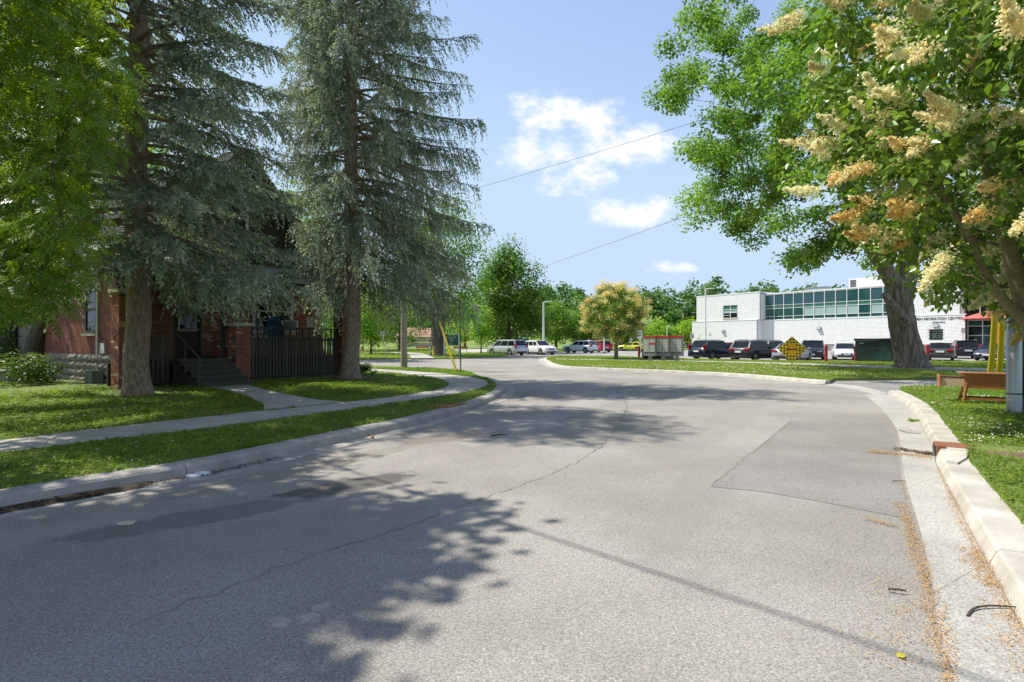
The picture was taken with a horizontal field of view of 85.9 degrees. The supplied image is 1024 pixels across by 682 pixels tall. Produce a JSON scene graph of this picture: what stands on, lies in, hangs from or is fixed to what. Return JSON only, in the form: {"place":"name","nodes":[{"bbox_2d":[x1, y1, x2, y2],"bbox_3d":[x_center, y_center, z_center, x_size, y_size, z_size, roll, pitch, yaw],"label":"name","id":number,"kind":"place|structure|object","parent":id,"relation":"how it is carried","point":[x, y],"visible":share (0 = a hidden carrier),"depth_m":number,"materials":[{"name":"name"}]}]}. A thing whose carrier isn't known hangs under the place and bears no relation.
{"place":"outdoors","nodes":[
{"label":"outdoors","id":0,"kind":"place"},
{"bbox_2d":[0,371,448,439],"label":"front lawn","id":1,"kind":"structure","parent":0,"point":[60,385],"depth_m":13.25,"materials":[{"name":"green plant"}]},
{"bbox_2d":[0,327,23,363],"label":"shrub","id":2,"kind":"object","parent":1,"relation":"on","point":[4,345],"visible":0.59,"depth_m":20.70,"materials":[{"name":"green plant"}]},
{"bbox_2d":[0,348,65,385],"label":"shrub","id":3,"kind":"object","parent":1,"relation":"on","point":[30,368],"visible":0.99,"depth_m":16.63,"materials":[{"name":"green plant"}]},
{"bbox_2d":[0,117,121,366],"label":"garden tree","id":4,"kind":"object","parent":1,"relation":"on","point":[10,331],"depth_m":21.86,"materials":[{"name":"green plant"}]},
{"bbox_2d":[0,0,164,338],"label":"ash tree","id":5,"kind":"object","parent":1,"relation":"on","point":[18,50],"visible":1,"depth_m":8.20,"materials":[{"name":"green plant"}]},
{"bbox_2d":[0,126,172,377],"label":"garden tree","id":6,"kind":"object","parent":1,"relation":"on","point":[34,341],"visible":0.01,"depth_m":20.26,"materials":[{"name":"green plant"}]},
{"bbox_2d":[0,0,328,395],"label":"spruce tree","id":7,"kind":"object","parent":1,"relation":"on","point":[167,53],"visible":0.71,"depth_m":13.68,"materials":[{"name":"green plant"}]},
{"bbox_2d":[17,151,344,388],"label":"brick house","id":8,"kind":"structure","parent":1,"relation":"on","point":[89,347],"depth_m":18.98,"materials":[{"name":"red brick"}]},
{"bbox_2d":[81,284,98,335],"bbox_3d":[-13.891,-1.010,18.147,1.060,1.680,0.200,0,0,33],"label":"window","id":9,"kind":"structure","parent":8,"relation":"in","point":[90,319],"depth_m":18.15,"materials":[{"name":"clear glass"}]},
{"bbox_2d":[173,295,201,356],"bbox_3d":[-11.260,-0.525,19.066,0.153,2.150,0.940,0,0,33],"label":"door","id":10,"kind":"structure","parent":8,"relation":"in","point":[190,330],"depth_m":19.07,"materials":[{"name":"brown wood"}]},
{"bbox_2d":[219,202,248,245],"bbox_3d":[-10.347,-4.350,20.498,0.060,1.600,1.100,0,0,33],"label":"window","id":11,"kind":"structure","parent":8,"relation":"in","point":[243,223],"depth_m":20.63,"materials":[{"name":"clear glass"}]},
{"bbox_2d":[263,291,284,348],"bbox_3d":[-8.943,-0.852,20.803,0.900,2.403,0.482,0,0,0],"label":"hammock chair","id":12,"kind":"object","parent":8,"relation":"hanging from","point":[274,321],"visible":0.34,"depth_m":20.89,"materials":[{"name":"blue fabric"}]},
{"bbox_2d":[252,290,295,334],"bbox_3d":[-9.434,-1.125,21.781,0.190,1.750,1.870,0,0,33],"label":"window","id":13,"kind":"structure","parent":8,"relation":"in","point":[256,320],"depth_m":21.56,"materials":[{"name":"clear glass"}]},
{"bbox_2d":[283,320,297,332],"bbox_3d":[-9.002,-0.582,21.945,0.375,0.477,0.840,0,0,33],"label":"air conditioner","id":14,"kind":"object","parent":8,"relation":"attached to","point":[290,324],"visible":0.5,"depth_m":21.91,"materials":[{"name":"metal"}]},
{"bbox_2d":[360,363,377,374],"bbox_3d":[-5.876,1.126,22.099,0.961,0.508,0.842,0,0,26],"label":"shrub","id":15,"kind":"object","parent":1,"relation":"on","point":[366,368],"visible":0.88,"depth_m":22.07,"materials":[{"name":"green plant"}]},
{"bbox_2d":[261,0,496,379],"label":"spruce tree","id":16,"kind":"object","parent":1,"relation":"on","point":[334,108],"visible":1,"depth_m":19.33,"materials":[{"name":"green plant"}]},
{"bbox_2d":[0,369,487,453],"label":"sidewalk","id":17,"kind":"structure","parent":0,"point":[458,383],"depth_m":10.15,"materials":[{"name":"concrete"}]},
{"bbox_2d":[0,364,496,488],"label":"verge","id":18,"kind":"structure","parent":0,"point":[127,467],"depth_m":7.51,"materials":[{"name":"green plant"}]},
{"bbox_2d":[395,204,411,366],"bbox_3d":[-5.870,-3.000,29.894,1.800,9.400,0.389,0,0,0],"label":"utility pole","id":19,"kind":"object","parent":18,"relation":"on","point":[404,343],"visible":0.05,"depth_m":29.75,"materials":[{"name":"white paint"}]},
{"bbox_2d":[431,297,456,370],"bbox_3d":[-4.245,-2.650,28.000,0.110,8.318,5.030,0,0,-41],"label":"guy wire","id":20,"kind":"object","parent":19,"relation":"attached to","point":[449,351],"visible":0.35,"depth_m":26.62,"materials":[{"name":"metal"}]},
{"bbox_2d":[209,385,340,409],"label":"path","id":21,"kind":"structure","parent":0,"point":[269,399],"depth_m":13.48,"materials":[{"name":"concrete"}]},
{"bbox_2d":[306,317,323,354],"bbox_3d":[-7.774,-0.199,21.684,0.547,1.502,0.480,0,0,16],"label":"folding chair","id":22,"kind":"object","parent":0,"point":[310,321],"visible":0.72,"depth_m":21.71,"materials":[{"name":"metal"}]},
{"bbox_2d":[364,351,432,357],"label":"park path","id":23,"kind":"structure","parent":0,"point":[415,355],"depth_m":60.95,"materials":[{"name":"concrete"}]},
{"bbox_2d":[395,328,430,346],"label":"house","id":24,"kind":"structure","parent":0,"point":[427,337],"depth_m":150.27,"materials":[{"name":"orange brick"}]},
{"bbox_2d":[323,346,687,359],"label":"park lawn","id":25,"kind":"structure","parent":0,"point":[437,357],"depth_m":61.11,"materials":[{"name":"green plant"}]},
{"bbox_2d":[48,109,221,211],"bbox_3d":[-27.158,-7.966,39.485,17.786,18.932,16.187,0,0,13],"label":"garden tree","id":26,"kind":"object","parent":25,"relation":"on","point":[148,149],"depth_m":38.79,"materials":[{"name":"green plant"}]},
{"bbox_2d":[277,181,360,325],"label":"garden tree","id":27,"kind":"object","parent":25,"relation":"on","point":[291,191],"visible":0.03,"depth_m":45.23,"materials":[{"name":"green plant"}]},
{"bbox_2d":[322,291,385,340],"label":"park tree","id":28,"kind":"object","parent":25,"relation":"on","point":[328,331],"visible":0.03,"depth_m":78.87,"materials":[{"name":"green plant"}]},
{"bbox_2d":[360,278,393,353],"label":"park tree","id":29,"kind":"object","parent":25,"relation":"on","point":[367,327],"visible":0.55,"depth_m":61.45,"materials":[{"name":"green plant"}]},
{"bbox_2d":[372,279,430,348],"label":"park tree","id":30,"kind":"object","parent":25,"relation":"on","point":[410,337],"visible":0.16,"depth_m":87.57,"materials":[{"name":"green plant"}]},
{"bbox_2d":[379,187,498,355],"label":"park tree","id":31,"kind":"object","parent":25,"relation":"on","point":[437,344],"visible":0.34,"depth_m":56.16,"materials":[{"name":"green plant"}]},
{"bbox_2d":[444,333,459,355],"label":"park sign","id":32,"kind":"object","parent":25,"relation":"on","point":[456,340],"visible":0.7,"depth_m":55.33,"materials":[{"name":"green metal"}]},
{"bbox_2d":[445,292,480,345],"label":"park tree","id":33,"kind":"object","parent":25,"relation":"on","point":[464,337],"visible":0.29,"depth_m":111.02,"materials":[{"name":"green plant"}]},
{"bbox_2d":[452,349,486,352],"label":"ball court","id":34,"kind":"object","parent":25,"relation":"on","point":[473,350],"visible":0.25,"depth_m":86.61,"materials":[{"name":"concrete"}]},
{"bbox_2d":[464,302,497,353],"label":"park tree","id":35,"kind":"object","parent":25,"relation":"on","point":[483,332],"visible":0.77,"depth_m":65.64,"materials":[{"name":"green plant"}]},
{"bbox_2d":[462,233,558,344],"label":"maple tree","id":36,"kind":"object","parent":25,"relation":"on","point":[520,306],"visible":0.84,"depth_m":72.13,"materials":[{"name":"green plant"}]},
{"bbox_2d":[635,316,683,343],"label":"park tree","id":37,"kind":"object","parent":25,"relation":"on","point":[652,329],"visible":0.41,"depth_m":118.06,"materials":[{"name":"green plant"}]},
{"bbox_2d":[659,317,696,347],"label":"park tree","id":38,"kind":"object","parent":25,"relation":"on","point":[686,326],"visible":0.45,"depth_m":116.17,"materials":[{"name":"green plant"}]},
{"bbox_2d":[322,312,691,346],"bbox_3d":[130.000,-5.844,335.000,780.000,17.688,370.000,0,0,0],"label":"hill","id":39,"kind":"structure","parent":0,"point":[527,333],"depth_m":165.97,"materials":[{"name":"green plant"}]},
{"bbox_2d":[322,276,844,340],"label":"forest","id":40,"kind":"object","parent":39,"relation":"on","point":[670,309],"visible":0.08,"depth_m":191.37,"materials":[{"name":"green plant"}]},
{"bbox_2d":[0,0,1016,324],"label":"sky","id":41,"kind":"structure","parent":0,"point":[554,82],"materials":[{"name":"blue"}]},
{"bbox_2d":[0,352,1023,681],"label":"road","id":42,"kind":"structure","parent":0,"point":[682,570],"depth_m":3.97,"materials":[{"name":"grey asphalt"}]},
{"bbox_2d":[12,479,323,534],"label":"leaf litter","id":43,"kind":"object","parent":42,"relation":"on","point":[132,503],"visible":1,"depth_m":5.31,"materials":[{"name":"brown plant"}]},
{"bbox_2d":[0,364,504,506],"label":"kerb","id":44,"kind":"structure","parent":42,"relation":"on","point":[72,485],"depth_m":6.89,"materials":[{"name":"concrete"}]},
{"bbox_2d":[425,402,466,407],"bbox_3d":[-1.507,1.524,12.535,0.632,0.152,1.000,0,0,19],"label":"storm drain","id":45,"kind":"object","parent":44,"relation":"in","point":[452,405],"visible":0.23,"depth_m":12.35,"materials":[{"name":"metal"}]},
{"bbox_2d":[0,399,508,512],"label":"leaf litter","id":46,"kind":"object","parent":42,"relation":"on","point":[83,495],"visible":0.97,"depth_m":5.65,"materials":[{"name":"brown plant"}]},
{"bbox_2d":[0,380,514,517],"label":"gutter","id":47,"kind":"object","parent":42,"relation":"on","point":[509,392],"visible":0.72,"depth_m":7.41,"materials":[{"name":"concrete"}]},
{"bbox_2d":[0,481,153,513],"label":"gutter silt","id":48,"kind":"object","parent":47,"relation":"in","point":[109,490],"visible":0.3,"depth_m":5.58,"materials":[{"name":"soil"}]},
{"bbox_2d":[323,391,627,549],"bbox_3d":[1.741,1.591,12.141,1.618,0.001,17.067,0,0,16],"label":"road crack","id":49,"kind":"object","parent":42,"relation":"on","point":[480,498],"visible":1,"depth_m":5.44,"materials":[{"name":"black asphalt"}]},
{"bbox_2d":[487,340,527,354],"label":"minivan","id":50,"kind":"object","parent":42,"relation":"on","point":[511,347],"visible":0.95,"depth_m":61.15,"materials":[{"name":"grey paint"}]},
{"bbox_2d":[526,340,556,354],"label":"parked car","id":51,"kind":"object","parent":42,"relation":"on","point":[540,347],"visible":0.89,"depth_m":63.88,"materials":[{"name":"white paint"}]},
{"bbox_2d":[534,296,580,349],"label":"park tree","id":52,"kind":"object","parent":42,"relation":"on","point":[562,317],"visible":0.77,"depth_m":90.79,"materials":[{"name":"green plant"}]},
{"bbox_2d":[562,340,597,352],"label":"parked car","id":53,"kind":"object","parent":42,"relation":"on","point":[585,346],"visible":1,"depth_m":72.83,"materials":[{"name":"white paint"}]},
{"bbox_2d":[559,308,606,343],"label":"park tree","id":54,"kind":"object","parent":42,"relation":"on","point":[584,335],"visible":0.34,"depth_m":94.33,"materials":[{"name":"green plant"}]},
{"bbox_2d":[538,358,820,384],"bbox_3d":[4.791,1.613,36.614,6.338,0.055,34.900,0,0,-12],"label":"gutter","id":55,"kind":"object","parent":42,"relation":"on","point":[541,361],"visible":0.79,"depth_m":26.89,"materials":[{"name":"concrete"}]},
{"bbox_2d":[543,357,829,383],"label":"kerb","id":56,"kind":"structure","parent":42,"relation":"on","point":[712,373],"depth_m":26.13,"materials":[{"name":"concrete"}]},
{"bbox_2d":[711,421,910,518],"bbox_3d":[4.735,1.596,8.300,1.781,0.001,6.918,0,0,33],"label":"asphalt patch","id":57,"kind":"object","parent":42,"relation":"on","point":[832,462],"visible":0.94,"depth_m":6.94,"materials":[{"name":"grey asphalt"}]},
{"bbox_2d":[825,383,885,393],"bbox_3d":[11.569,1.613,18.361,1.096,0.052,4.748,0,0,8],"label":"gutter","id":58,"kind":"object","parent":42,"relation":"on","point":[866,389],"visible":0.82,"depth_m":18.39,"materials":[{"name":"concrete"}]},
{"bbox_2d":[865,393,1023,681],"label":"gutter","id":59,"kind":"object","parent":42,"relation":"on","point":[939,526],"visible":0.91,"depth_m":3.66,"materials":[{"name":"concrete"}]},
{"bbox_2d":[787,449,1023,681],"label":"fallen blossom","id":60,"kind":"object","parent":59,"relation":"on","point":[928,588],"depth_m":3.44,"materials":[{"name":"yellow plant"}]},
{"bbox_2d":[894,447,937,455],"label":"leaf litter","id":61,"kind":"object","parent":59,"relation":"on","point":[921,451],"visible":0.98,"depth_m":7.83,"materials":[{"name":"brown plant"}]},
{"bbox_2d":[966,605,1015,616],"bbox_3d":[2.817,1.579,3.243,0.415,0.025,0.067,0,0,-14],"label":"twig","id":62,"kind":"object","parent":59,"relation":"on","point":[971,610],"visible":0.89,"depth_m":3.26,"materials":[{"name":"brown wood"}]},
{"bbox_2d":[888,390,1023,628],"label":"kerb","id":63,"kind":"structure","parent":42,"relation":"on","point":[996,526],"depth_m":4.79,"materials":[{"name":"concrete"}]},
{"bbox_2d":[933,441,972,454],"bbox_3d":[6.160,1.522,7.696,0.410,0.155,0.400,0,0,33],"label":"storm drain","id":64,"kind":"object","parent":63,"relation":"in","point":[938,446],"visible":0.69,"depth_m":7.66,"materials":[{"name":"metal"}]},
{"bbox_2d":[946,447,968,464],"bbox_3d":[5.847,1.519,7.211,0.236,0.122,1.580,0,0,38],"label":"drain surround","id":65,"kind":"object","parent":42,"relation":"on","point":[957,456],"visible":0.6,"depth_m":7.00,"materials":[{"name":"concrete"}]},
{"bbox_2d":[547,355,1005,382],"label":"island lawn","id":66,"kind":"structure","parent":0,"point":[879,378],"depth_m":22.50,"materials":[{"name":"green plant"}]},
{"bbox_2d":[576,279,653,357],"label":"lilac tree","id":67,"kind":"object","parent":66,"relation":"on","point":[604,326],"visible":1,"depth_m":44.02,"materials":[{"name":"green plant"}]},
{"bbox_2d":[587,364,870,373],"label":"clover flowers","id":68,"kind":"object","parent":66,"relation":"on","point":[733,368],"visible":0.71,"depth_m":28.71,"materials":[{"name":"white plant"}]},
{"bbox_2d":[778,336,806,364],"bbox_3d":[16.919,0.640,33.236,1.600,1.880,0.102,0,0,23],"label":"road sign","id":69,"kind":"object","parent":66,"relation":"on","point":[791,348],"visible":0.96,"depth_m":33.20,"materials":[{"name":"metal"}]},
{"bbox_2d":[640,0,1017,368],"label":"maple tree","id":70,"kind":"object","parent":66,"relation":"on","point":[908,348],"visible":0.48,"depth_m":28.86,"materials":[{"name":"green plant"}]},
{"bbox_2d":[853,338,893,361],"bbox_3d":[25.576,0.670,38.793,2.480,1.700,1.480,0,0,36],"label":"utility bin","id":71,"kind":"object","parent":66,"relation":"on","point":[872,349],"visible":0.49,"depth_m":38.30,"materials":[{"name":"green metal"}]},
{"bbox_2d":[561,359,1005,371],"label":"sidewalk","id":72,"kind":"structure","parent":0,"point":[938,368],"depth_m":32.86,"materials":[{"name":"concrete"}]},
{"bbox_2d":[643,336,656,360],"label":"community mailbox","id":73,"kind":"object","parent":72,"relation":"on","point":[649,346],"visible":1,"depth_m":40.35,"materials":[{"name":"metal"}]},
{"bbox_2d":[657,336,669,359],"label":"community mailbox","id":74,"kind":"object","parent":72,"relation":"on","point":[663,346],"visible":1,"depth_m":40.34,"materials":[{"name":"metal"}]},
{"bbox_2d":[670,336,683,360],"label":"community mailbox","id":75,"kind":"object","parent":72,"relation":"on","point":[676,346],"visible":0.99,"depth_m":40.34,"materials":[{"name":"metal"}]},
{"bbox_2d":[566,350,1005,361],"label":"parking lot","id":76,"kind":"structure","parent":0,"point":[635,354],"depth_m":53.20,"materials":[{"name":"grey asphalt"}]},
{"bbox_2d":[588,340,612,352],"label":"parked car","id":77,"kind":"object","parent":76,"relation":"on","point":[608,346],"visible":0.62,"depth_m":75.77,"materials":[{"name":"red paint"}]},
{"bbox_2d":[607,320,647,350],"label":"park tree","id":78,"kind":"object","parent":76,"relation":"on","point":[626,340],"visible":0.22,"depth_m":89.11,"materials":[{"name":"green plant"}]},
{"bbox_2d":[618,342,642,350],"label":"parked car","id":79,"kind":"object","parent":76,"relation":"on","point":[630,346],"visible":0.73,"depth_m":87.20,"materials":[{"name":"yellow paint"}]},
{"bbox_2d":[688,340,733,359],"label":"parked car","id":80,"kind":"object","parent":76,"relation":"on","point":[714,349],"visible":0.74,"depth_m":45.98,"materials":[{"name":"black paint"}]},
{"bbox_2d":[728,339,774,359],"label":"parked car","id":81,"kind":"object","parent":76,"relation":"on","point":[754,349],"visible":0.79,"depth_m":43.57,"materials":[{"name":"black paint"}]},
{"bbox_2d":[763,340,782,347],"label":"parked car","id":82,"kind":"object","parent":76,"relation":"on","point":[775,343],"visible":0.05,"depth_m":50.97,"materials":[{"name":"grey paint"}]},
{"bbox_2d":[771,343,812,360],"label":"parked car","id":83,"kind":"object","parent":76,"relation":"on","point":[807,354],"visible":0.49,"depth_m":42.49,"materials":[{"name":"grey paint"}]},
{"bbox_2d":[800,340,824,359],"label":"parked car","id":84,"kind":"object","parent":76,"relation":"on","point":[817,348],"visible":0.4,"depth_m":45.97,"materials":[{"name":"grey paint"}]},
{"bbox_2d":[831,343,854,359],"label":"parked car","id":85,"kind":"object","parent":76,"relation":"on","point":[842,350],"visible":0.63,"depth_m":46.05,"materials":[{"name":"white paint"}]},
{"bbox_2d":[692,282,1010,351],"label":"building","id":86,"kind":"structure","parent":76,"relation":"on","point":[830,318],"depth_m":91.30,"materials":[{"name":"white paint"}]},
{"bbox_2d":[722,305,737,318],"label":"window","id":87,"kind":"structure","parent":86,"relation":"in","point":[730,311],"depth_m":103.38,"materials":[{"name":"glass"}]},
{"bbox_2d":[849,277,883,286],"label":"rooftop unit","id":88,"kind":"object","parent":86,"relation":"on","point":[859,282],"visible":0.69,"depth_m":88.91,"materials":[{"name":"white paint"}]},
{"bbox_2d":[930,329,942,339],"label":"window","id":89,"kind":"structure","parent":86,"relation":"in","point":[935,334],"depth_m":78.72,"materials":[{"name":"clear glass"}]},
{"bbox_2d":[925,342,956,360],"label":"parked car","id":90,"kind":"object","parent":76,"relation":"on","point":[941,350],"visible":0.8,"depth_m":44.15,"materials":[{"name":"grey paint"}]},
{"bbox_2d":[952,340,980,358],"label":"parked car","id":91,"kind":"object","parent":76,"relation":"on","point":[965,348],"visible":0.52,"depth_m":49.18,"materials":[{"name":"black paint"}]},
{"bbox_2d":[973,343,1005,359],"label":"parked car","id":92,"kind":"object","parent":76,"relation":"on","point":[982,351],"visible":0.57,"depth_m":44.60,"materials":[{"name":"grey paint"}]},
{"bbox_2d":[832,380,936,393],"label":"driveway","id":93,"kind":"structure","parent":0,"point":[886,386],"depth_m":20.65,"materials":[{"name":"concrete"}]},
{"bbox_2d":[899,384,1023,524],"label":"lawn","id":94,"kind":"structure","parent":0,"point":[1003,449],"depth_m":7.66,"materials":[{"name":"green plant"}]},
{"bbox_2d":[756,0,1023,346],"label":"lilac tree","id":95,"kind":"object","parent":94,"relation":"on","point":[921,161],"visible":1,"depth_m":8.84,"materials":[{"name":"green plant"}]},
{"bbox_2d":[901,384,1023,451],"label":"clover flowers","id":96,"kind":"object","parent":94,"relation":"on","point":[973,422],"visible":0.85,"depth_m":9.21,"materials":[{"name":"white plant"}]},
{"bbox_2d":[937,371,1005,402],"bbox_3d":[11.070,1.125,13.115,1.445,0.760,0.598,0,0,30],"label":"bench","id":97,"kind":"object","parent":94,"relation":"on","point":[981,380],"visible":0.72,"depth_m":12.97,"materials":[{"name":"brown wood"}]},
{"bbox_2d":[1017,7,1023,410],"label":"utility pole","id":98,"kind":"object","parent":94,"relation":"on","point":[1022,251],"visible":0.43,"depth_m":11.32,"materials":[{"name":"grey wood"}]},
{"bbox_2d":[440,53,910,198],"bbox_3d":[2.550,-7.025,20.701,0.013,0.563,24.450,0,0,-41],"label":"overhead wire","id":99,"kind":"object","parent":98,"relation":"attached to","point":[673,128],"visible":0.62,"depth_m":17.48,"materials":[{"name":"black metal"}]},
{"bbox_2d":[491,95,1016,283],"bbox_3d":[2.571,-6.151,43.725,0.017,2.018,66.518,0,0,-14],"label":"overhead wire","id":100,"kind":"object","parent":98,"relation":"attached to","point":[687,215],"visible":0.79,"depth_m":22.97,"materials":[{"name":"black metal"}]},
{"bbox_2d":[996,315,1004,371],"bbox_3d":[12.748,-2.950,14.091,0.179,8.915,6.563,0,0,37],"label":"guy wire","id":101,"kind":"object","parent":98,"relation":"attached to","point":[1000,348],"visible":0.25,"depth_m":15.87,"materials":[{"name":"metal"}]},
{"bbox_2d":[987,84,1017,371],"bbox_3d":[12.564,-2.751,14.041,0.180,8.516,6.264,0,0,35],"label":"guy wire","id":102,"kind":"object","parent":98,"relation":"attached to","point":[993,341],"visible":0.27,"depth_m":15.69,"materials":[{"name":"metal"}]},
{"bbox_2d":[1005,58,1022,413],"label":"cable guard","id":103,"kind":"object","parent":98,"relation":"attached to","point":[1014,378],"visible":0.41,"depth_m":11.19,"materials":[{"name":"metal"}]},
{"bbox_2d":[987,451,1023,457],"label":"bare soil","id":104,"kind":"structure","parent":0,"point":[1017,454],"depth_m":7.18,"materials":[{"name":"brown soil"}]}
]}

